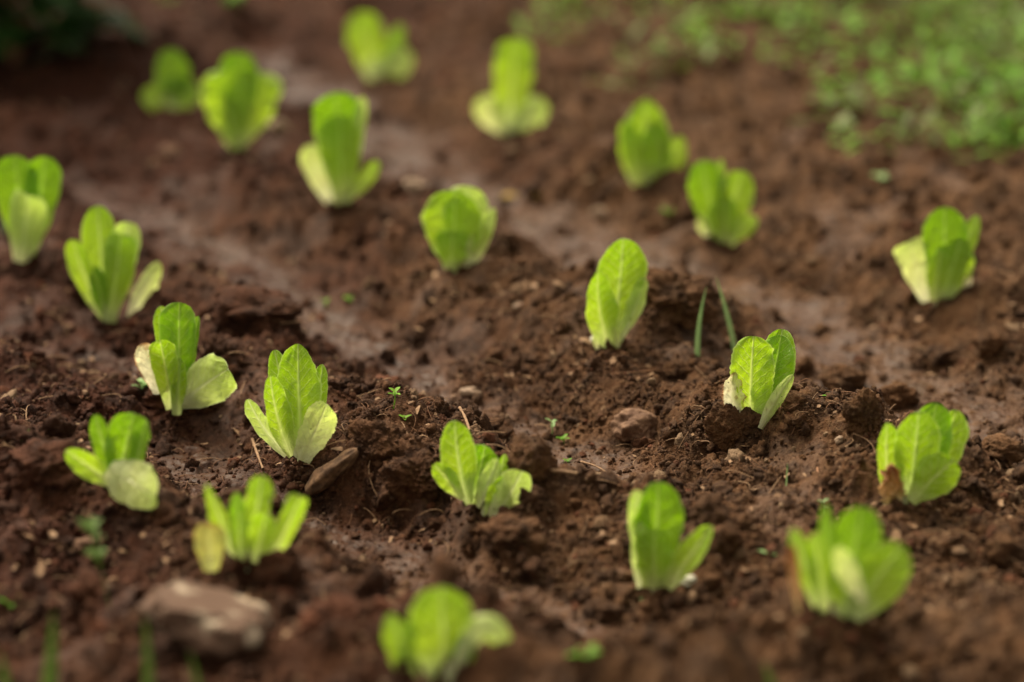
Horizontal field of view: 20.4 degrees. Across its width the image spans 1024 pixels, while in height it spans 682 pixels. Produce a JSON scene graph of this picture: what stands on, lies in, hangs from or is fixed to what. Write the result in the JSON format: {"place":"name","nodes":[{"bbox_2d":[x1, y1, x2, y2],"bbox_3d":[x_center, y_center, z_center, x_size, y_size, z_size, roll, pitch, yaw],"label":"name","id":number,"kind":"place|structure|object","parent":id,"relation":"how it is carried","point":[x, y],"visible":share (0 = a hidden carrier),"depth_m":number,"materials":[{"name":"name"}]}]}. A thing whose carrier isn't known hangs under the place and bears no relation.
{"place":"outdoors","nodes":[
{"label":"outdoors","id":0,"kind":"place"},
{"bbox_2d":[0,0,1023,681],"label":"ground","id":1,"kind":"structure","parent":0,"point":[712,652],"depth_m":2.64,"materials":[{"name":"soil"}]},
{"bbox_2d":[0,222,8,240],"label":"weed sprout","id":2,"kind":"object","parent":1,"relation":"on","point":[3,224],"visible":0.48,"depth_m":2.73,"materials":[{"name":"green plant"}]},
{"bbox_2d":[0,651,10,681],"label":"grass blade","id":3,"kind":"object","parent":1,"relation":"on","point":[4,676],"depth_m":1.75,"materials":[{"name":"green plant"}]},
{"bbox_2d":[0,596,18,609],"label":"weed sprout","id":4,"kind":"object","parent":1,"relation":"on","point":[4,600],"visible":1,"depth_m":1.91,"materials":[{"name":"green plant"}]},
{"bbox_2d":[0,155,61,263],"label":"lettuce seedling","id":5,"kind":"object","parent":1,"relation":"on","point":[29,194],"visible":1,"depth_m":2.62,"materials":[{"name":"green plant"}]},
{"bbox_2d":[3,437,84,490],"bbox_3d":[-0.336,0.090,2.061,0.054,0.037,0.059,-14,23,-35],"label":"soil clod","id":6,"kind":"object","parent":1,"relation":"on","point":[37,462],"visible":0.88,"depth_m":2.05,"materials":[{"name":"brown soil"}]},
{"bbox_2d":[42,610,57,681],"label":"grass blade","id":7,"kind":"object","parent":1,"relation":"on","point":[50,672],"depth_m":1.75,"materials":[{"name":"green plant"}]},
{"bbox_2d":[0,0,146,70],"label":"dark shrub","id":8,"kind":"object","parent":1,"relation":"on","point":[77,20],"visible":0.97,"depth_m":3.33,"materials":[{"name":"green plant"}]},
{"bbox_2d":[72,536,97,554],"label":"pebble","id":9,"kind":"object","parent":1,"relation":"on","point":[81,546],"visible":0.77,"depth_m":2.01,"materials":[{"name":"brown stone"}]},
{"bbox_2d":[76,516,109,608],"bbox_3d":[-0.273,0.147,1.861,0.018,0.064,0.017,-14,24,-35],"label":"weed sprout","id":10,"kind":"object","parent":1,"relation":"on","point":[90,527],"visible":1,"depth_m":1.86,"materials":[{"name":"green plant"}]},
{"bbox_2d":[65,413,157,509],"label":"lettuce seedling","id":11,"kind":"object","parent":1,"relation":"on","point":[120,469],"visible":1,"depth_m":2.01,"materials":[{"name":"green plant"}]},
{"bbox_2d":[65,206,161,322],"bbox_3d":[-0.356,-0.062,2.551,0.087,0.118,0.021,0,19,0],"label":"lettuce seedling","id":12,"kind":"object","parent":1,"relation":"on","point":[101,258],"visible":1,"depth_m":2.54,"materials":[{"name":"green plant"}]},
{"bbox_2d":[132,378,148,388],"bbox_3d":[-0.304,0.038,2.348,0.016,0.014,0.015,5,20,15],"label":"weed sprout","id":13,"kind":"object","parent":1,"relation":"on","point":[142,382],"visible":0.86,"depth_m":2.35,"materials":[{"name":"green plant"}]},
{"bbox_2d":[143,614,153,681],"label":"grass blade","id":14,"kind":"object","parent":1,"relation":"on","point":[148,675],"depth_m":1.74,"materials":[{"name":"green plant"}]},
{"bbox_2d":[143,388,164,408],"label":"soil clod","id":15,"kind":"object","parent":1,"relation":"on","point":[151,400],"visible":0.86,"depth_m":2.33,"materials":[{"name":"brown soil"}]},
{"bbox_2d":[156,145,182,157],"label":"pebble","id":16,"kind":"object","parent":1,"relation":"on","point":[165,151],"visible":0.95,"depth_m":3.03,"materials":[{"name":"brown stone"}]},
{"bbox_2d":[141,49,198,111],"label":"lettuce seedling","id":17,"kind":"object","parent":1,"relation":"on","point":[174,87],"visible":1,"depth_m":3.14,"materials":[{"name":"green plant"}]},
{"bbox_2d":[134,302,236,414],"bbox_3d":[-0.260,0.024,2.308,0.088,0.104,0.033,6,20,17],"label":"lettuce seedling","id":18,"kind":"object","parent":1,"relation":"on","point":[177,377],"visible":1,"depth_m":2.31,"materials":[{"name":"green plant"}]},
{"bbox_2d":[189,650,200,681],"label":"grass blade","id":19,"kind":"object","parent":1,"relation":"on","point":[196,677],"depth_m":1.73,"materials":[{"name":"green plant"}]},
{"bbox_2d":[184,403,217,414],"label":"soil clod","id":20,"kind":"object","parent":1,"relation":"on","point":[208,409],"visible":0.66,"depth_m":2.33,"materials":[{"name":"brown soil"}]},
{"bbox_2d":[137,579,277,661],"bbox_3d":[-0.196,0.188,1.836,0.089,0.057,0.064,0,19,0],"label":"stone","id":21,"kind":"object","parent":1,"relation":"on","point":[201,620],"visible":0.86,"depth_m":1.82,"materials":[{"name":"brown stone"}]},
{"bbox_2d":[225,0,237,9],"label":"weed sprout","id":22,"kind":"object","parent":1,"relation":"on","point":[235,1],"visible":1,"depth_m":3.61,"materials":[{"name":"green plant"}]},
{"bbox_2d":[200,52,282,150],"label":"lettuce seedling","id":23,"kind":"object","parent":1,"relation":"on","point":[240,94],"visible":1,"depth_m":3.00,"materials":[{"name":"green plant"}]},
{"bbox_2d":[193,475,307,571],"bbox_3d":[-0.177,0.128,1.922,0.076,0.073,0.024,4,19,11],"label":"lettuce seedling","id":24,"kind":"object","parent":1,"relation":"on","point":[253,532],"visible":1,"depth_m":1.92,"materials":[{"name":"green plant"}]},
{"bbox_2d":[251,438,263,469],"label":"twig","id":25,"kind":"object","parent":1,"relation":"on","point":[256,450],"visible":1,"depth_m":2.24,"materials":[{"name":"wood"}]},
{"bbox_2d":[213,283,303,333],"bbox_3d":[-0.219,-0.027,2.468,0.080,0.044,0.070,0,19,0],"label":"soil clod","id":26,"kind":"object","parent":1,"relation":"on","point":[248,308],"visible":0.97,"depth_m":2.45,"materials":[{"name":"brown soil"}]},
{"bbox_2d":[266,119,289,132],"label":"pebble","id":27,"kind":"object","parent":1,"relation":"on","point":[279,126],"visible":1,"depth_m":3.06,"materials":[{"name":"beige stone"}]},
{"bbox_2d":[252,548,305,587],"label":"soil clod","id":28,"kind":"object","parent":1,"relation":"on","point":[277,565],"visible":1,"depth_m":1.92,"materials":[{"name":"brown soil"}]},
{"bbox_2d":[244,344,336,463],"bbox_3d":[-0.164,0.054,2.181,0.074,0.100,0.041,6,20,17],"label":"lettuce seedling","id":29,"kind":"object","parent":1,"relation":"on","point":[298,421],"visible":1,"depth_m":2.18,"materials":[{"name":"green plant"}]},
{"bbox_2d":[305,448,358,494],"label":"stone","id":30,"kind":"object","parent":1,"relation":"on","point":[325,476],"visible":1,"depth_m":2.15,"materials":[{"name":"brown stone"}]},
{"bbox_2d":[300,92,379,204],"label":"lettuce seedling","id":31,"kind":"object","parent":1,"relation":"on","point":[330,162],"visible":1,"depth_m":2.78,"materials":[{"name":"green plant"}]},
{"bbox_2d":[347,417,409,464],"bbox_3d":[-0.103,0.076,2.166,0.049,0.037,0.036,6,20,16],"label":"soil clod","id":32,"kind":"object","parent":1,"relation":"on","point":[375,439],"visible":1,"depth_m":2.16,"materials":[{"name":"brown soil"}]},
{"bbox_2d":[346,12,412,80],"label":"lettuce seedling","id":33,"kind":"object","parent":1,"relation":"on","point":[376,56],"visible":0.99,"depth_m":3.36,"materials":[{"name":"green plant"}]},
{"bbox_2d":[389,387,399,408],"bbox_3d":[-0.092,0.045,2.213,0.010,0.017,0.013,0,19,0],"label":"weed sprout","id":34,"kind":"object","parent":1,"relation":"on","point":[394,393],"visible":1,"depth_m":2.21,"materials":[{"name":"green plant"}]},
{"bbox_2d":[378,448,441,508],"bbox_3d":[-0.070,0.104,2.146,0.050,0.047,0.049,17,25,40],"label":"soil clod","id":35,"kind":"object","parent":1,"relation":"on","point":[410,479],"visible":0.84,"depth_m":2.13,"materials":[{"name":"brown soil"}]},
{"bbox_2d":[403,179,427,193],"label":"pebble","id":36,"kind":"object","parent":1,"relation":"on","point":[415,186],"visible":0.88,"depth_m":2.86,"materials":[{"name":"beige stone"}]},
{"bbox_2d":[382,586,511,681],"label":"lettuce seedling","id":37,"kind":"object","parent":1,"relation":"on","point":[440,626],"visible":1,"depth_m":1.77,"materials":[{"name":"green plant"}]},
{"bbox_2d":[421,186,495,273],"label":"lettuce seedling","id":38,"kind":"object","parent":1,"relation":"on","point":[458,223],"visible":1,"depth_m":2.57,"materials":[{"name":"green plant"}]},
{"bbox_2d":[458,406,470,430],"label":"twig","id":39,"kind":"object","parent":1,"relation":"on","point":[464,416],"visible":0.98,"depth_m":2.20,"materials":[{"name":"wood"}]},
{"bbox_2d":[459,386,481,396],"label":"pebble","id":40,"kind":"object","parent":1,"relation":"on","point":[469,391],"visible":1,"depth_m":2.38,"materials":[{"name":"beige stone"}]},
{"bbox_2d":[431,420,531,516],"bbox_3d":[-0.019,0.101,2.093,0.076,0.087,0.030,6,20,17],"label":"lettuce seedling","id":41,"kind":"object","parent":1,"relation":"on","point":[467,470],"visible":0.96,"depth_m":2.09,"materials":[{"name":"green plant"}]},
{"bbox_2d":[502,193,516,196],"bbox_3d":[-0.003,-0.150,2.956,0.014,0.004,0.014,12,23,32],"label":"leaf scrap","id":42,"kind":"object","parent":1,"relation":"on","point":[508,194],"visible":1,"depth_m":2.96,"materials":[{"name":"brown plant"}]},
{"bbox_2d":[473,37,548,136],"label":"lettuce seedling","id":43,"kind":"object","parent":1,"relation":"on","point":[509,106],"visible":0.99,"depth_m":3.12,"materials":[{"name":"green plant"}]},
{"bbox_2d":[0,230,1022,666],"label":"straw fragments","id":44,"kind":"object","parent":1,"relation":"on","point":[486,444],"visible":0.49,"depth_m":2.15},
{"bbox_2d":[0,0,1023,681],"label":"soil lumps","id":45,"kind":"object","parent":1,"relation":"on","point":[726,540],"visible":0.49,"depth_m":2.21,"materials":[{"name":"brown soil"}]},
{"bbox_2d":[0,268,1023,605],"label":"fine soil grains","id":46,"kind":"object","parent":1,"relation":"on","point":[514,512],"visible":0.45,"depth_m":2.20},
{"bbox_2d":[0,279,1023,647],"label":"root fibres","id":47,"kind":"object","parent":1,"relation":"on","point":[492,447],"visible":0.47,"depth_m":2.12,"materials":[{"name":"brown plant"}]},
{"bbox_2d":[475,513,548,555],"bbox_3d":[0.000,0.139,2.039,0.053,0.031,0.039,0,19,0],"label":"soil clod","id":48,"kind":"object","parent":1,"relation":"on","point":[499,531],"visible":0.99,"depth_m":2.03,"materials":[{"name":"brown soil"}]},
{"bbox_2d":[0,265,1023,663],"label":"bark flakes","id":49,"kind":"object","parent":1,"relation":"on","point":[40,567],"visible":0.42,"depth_m":2.11,"materials":[{"name":"soil"}]},
{"bbox_2d":[0,0,1023,681],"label":"soil crumbs","id":50,"kind":"object","parent":1,"relation":"on","point":[650,634],"visible":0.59,"depth_m":2.26,"materials":[{"name":"brown soil"}]},
{"bbox_2d":[512,302,523,310],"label":"pebble","id":51,"kind":"object","parent":1,"relation":"on","point":[515,305],"visible":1,"depth_m":2.50,"materials":[{"name":"beige stone"}]},
{"bbox_2d":[506,432,557,484],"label":"soil clod","id":52,"kind":"object","parent":1,"relation":"on","point":[534,458],"visible":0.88,"depth_m":2.09,"materials":[{"name":"brown soil"}]},
{"bbox_2d":[545,418,555,434],"bbox_3d":[0.033,0.070,2.326,0.010,0.015,0.009,14,24,35],"label":"weed sprout","id":53,"kind":"object","parent":1,"relation":"on","point":[552,423],"visible":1,"depth_m":2.33,"materials":[{"name":"green plant"}]},
{"bbox_2d":[556,434,568,442],"bbox_3d":[0.041,0.081,2.313,0.012,0.008,0.009,0,19,0],"label":"weed sprout","id":54,"kind":"object","parent":1,"relation":"on","point":[563,438],"visible":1,"depth_m":2.31,"materials":[{"name":"green plant"}]},
{"bbox_2d":[550,468,577,474],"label":"twig","id":55,"kind":"object","parent":1,"relation":"on","point":[554,470],"visible":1,"depth_m":2.09,"materials":[{"name":"wood"}]},
{"bbox_2d":[566,644,600,660],"bbox_3d":[0.044,0.194,1.762,0.022,0.008,0.014,0,19,0],"label":"weed sprout","id":56,"kind":"object","parent":1,"relation":"on","point":[592,647],"visible":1,"depth_m":1.76,"materials":[{"name":"green plant"}]},
{"bbox_2d":[580,461,603,469],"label":"twig","id":57,"kind":"object","parent":1,"relation":"on","point":[588,463],"visible":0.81,"depth_m":2.24,"materials":[{"name":"wood"}]},
{"bbox_2d":[166,0,1023,160],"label":"ground cover","id":58,"kind":"object","parent":1,"relation":"on","point":[861,100],"visible":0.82,"depth_m":3.28,"materials":[{"name":"green plant"}]},
{"bbox_2d":[591,207,607,220],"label":"pebble","id":59,"kind":"object","parent":1,"relation":"on","point":[599,214],"visible":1,"depth_m":2.90,"materials":[{"name":"beige stone"}]},
{"bbox_2d":[585,238,647,348],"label":"lettuce seedling","id":60,"kind":"object","parent":1,"relation":"on","point":[616,294],"visible":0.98,"depth_m":2.40,"materials":[{"name":"green plant"}]},
{"bbox_2d":[617,569,626,579],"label":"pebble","id":61,"kind":"object","parent":1,"relation":"on","point":[620,574],"visible":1,"depth_m":2.00,"materials":[{"name":"brown stone"}]},
{"bbox_2d":[610,408,656,441],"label":"stone","id":62,"kind":"object","parent":1,"relation":"on","point":[628,424],"visible":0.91,"depth_m":2.28,"materials":[{"name":"brown stone"}]},
{"bbox_2d":[612,370,671,374],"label":"twig","id":63,"kind":"object","parent":1,"relation":"on","point":[644,371],"visible":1,"depth_m":2.36,"materials":[{"name":"brown wood"}]},
{"bbox_2d":[618,98,686,186],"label":"lettuce seedling","id":64,"kind":"object","parent":1,"relation":"on","point":[650,149],"visible":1,"depth_m":2.90,"materials":[{"name":"green plant"}]},
{"bbox_2d":[628,481,713,591],"bbox_3d":[0.110,0.143,1.978,0.060,0.090,0.021,3,19,10],"label":"lettuce seedling","id":65,"kind":"object","parent":1,"relation":"on","point":[656,513],"visible":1,"depth_m":1.98,"materials":[{"name":"green plant"}]},
{"bbox_2d":[642,267,720,330],"bbox_3d":[0.144,-0.037,2.454,0.075,0.052,0.055,4,19,10],"label":"soil clod","id":66,"kind":"object","parent":1,"relation":"on","point":[679,295],"visible":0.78,"depth_m":2.44,"materials":[{"name":"brown soil"}]},
{"bbox_2d":[679,575,696,587],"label":"pebble","id":67,"kind":"object","parent":1,"relation":"on","point":[688,581],"visible":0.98,"depth_m":1.99,"materials":[{"name":"white stone"}]},
{"bbox_2d":[695,286,706,356],"bbox_3d":[0.159,-0.016,2.402,0.009,0.060,0.011,0,19,0],"label":"grass blade","id":68,"kind":"object","parent":1,"relation":"on","point":[697,339],"depth_m":2.40,"materials":[{"name":"green plant"}]},
{"bbox_2d":[687,159,757,245],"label":"lettuce seedling","id":69,"kind":"object","parent":1,"relation":"on","point":[721,201],"visible":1,"depth_m":2.76,"materials":[{"name":"green plant"}]},
{"bbox_2d":[716,278,735,351],"bbox_3d":[0.184,-0.023,2.442,0.020,0.066,0.011,0,19,0],"label":"grass blade","id":70,"kind":"object","parent":1,"relation":"on","point":[731,333],"depth_m":2.44,"materials":[{"name":"green plant"}]},
{"bbox_2d":[703,401,761,451],"bbox_3d":[0.172,0.068,2.213,0.048,0.047,0.026,0,19,0],"label":"soil clod","id":71,"kind":"object","parent":1,"relation":"on","point":[726,426],"visible":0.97,"depth_m":2.20,"materials":[{"name":"brown soil"}]},
{"bbox_2d":[721,329,795,428],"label":"lettuce seedling","id":72,"kind":"object","parent":1,"relation":"on","point":[760,379],"visible":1,"depth_m":2.20,"materials":[{"name":"green plant"}]},
{"bbox_2d":[763,661,774,681],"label":"grass blade","id":73,"kind":"object","parent":1,"relation":"on","point":[769,677],"depth_m":1.75,"materials":[{"name":"green plant"}]},
{"bbox_2d":[785,463,787,485],"bbox_3d":[0.206,0.100,2.133,0.002,0.014,0.010,0,19,0],"label":"grass blade","id":74,"kind":"object","parent":1,"relation":"on","point":[786,475],"depth_m":2.13,"materials":[{"name":"green plant"}]},
{"bbox_2d":[834,435,843,444],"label":"pebble","id":75,"kind":"object","parent":1,"relation":"on","point":[839,439],"visible":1,"depth_m":2.17,"materials":[{"name":"beige stone"}]},
{"bbox_2d":[817,363,867,390],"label":"soil clod","id":76,"kind":"object","parent":1,"relation":"on","point":[844,376],"visible":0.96,"depth_m":2.41,"materials":[{"name":"brown soil"}]},
{"bbox_2d":[787,504,911,621],"bbox_3d":[0.214,0.150,1.825,0.079,0.090,0.030,-3,19,-8],"label":"lettuce seedling","id":77,"kind":"object","parent":1,"relation":"on","point":[848,565],"visible":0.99,"depth_m":1.82,"materials":[{"name":"green plant"}]},
{"bbox_2d":[840,387,881,435],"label":"soil clod","id":78,"kind":"object","parent":1,"relation":"on","point":[862,409],"visible":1,"depth_m":2.16,"materials":[{"name":"brown soil"}]},
{"bbox_2d":[872,172,888,183],"bbox_3d":[0.371,-0.164,2.869,0.020,0.010,0.015,0,19,0],"label":"weed sprout","id":79,"kind":"object","parent":1,"relation":"on","point":[881,177],"visible":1,"depth_m":2.87,"materials":[{"name":"green plant"}]},
{"bbox_2d":[881,380,919,409],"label":"soil clod","id":80,"kind":"object","parent":1,"relation":"on","point":[898,393],"visible":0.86,"depth_m":2.37,"materials":[{"name":"brown soil"}]},
{"bbox_2d":[877,403,969,504],"bbox_3d":[0.300,0.090,2.078,0.070,0.087,0.044,0,19,0],"label":"lettuce seedling","id":81,"kind":"object","parent":1,"relation":"on","point":[919,454],"visible":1,"depth_m":2.07,"materials":[{"name":"green plant"}]},
{"bbox_2d":[893,206,979,304],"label":"lettuce seedling","id":82,"kind":"object","parent":1,"relation":"on","point":[935,260],"visible":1,"depth_m":2.55,"materials":[{"name":"green plant"}]},
{"bbox_2d":[982,433,1023,462],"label":"soil clod","id":83,"kind":"object","parent":1,"relation":"on","point":[1000,446],"visible":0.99,"depth_m":2.15,"materials":[{"name":"brown soil"}]}
]}

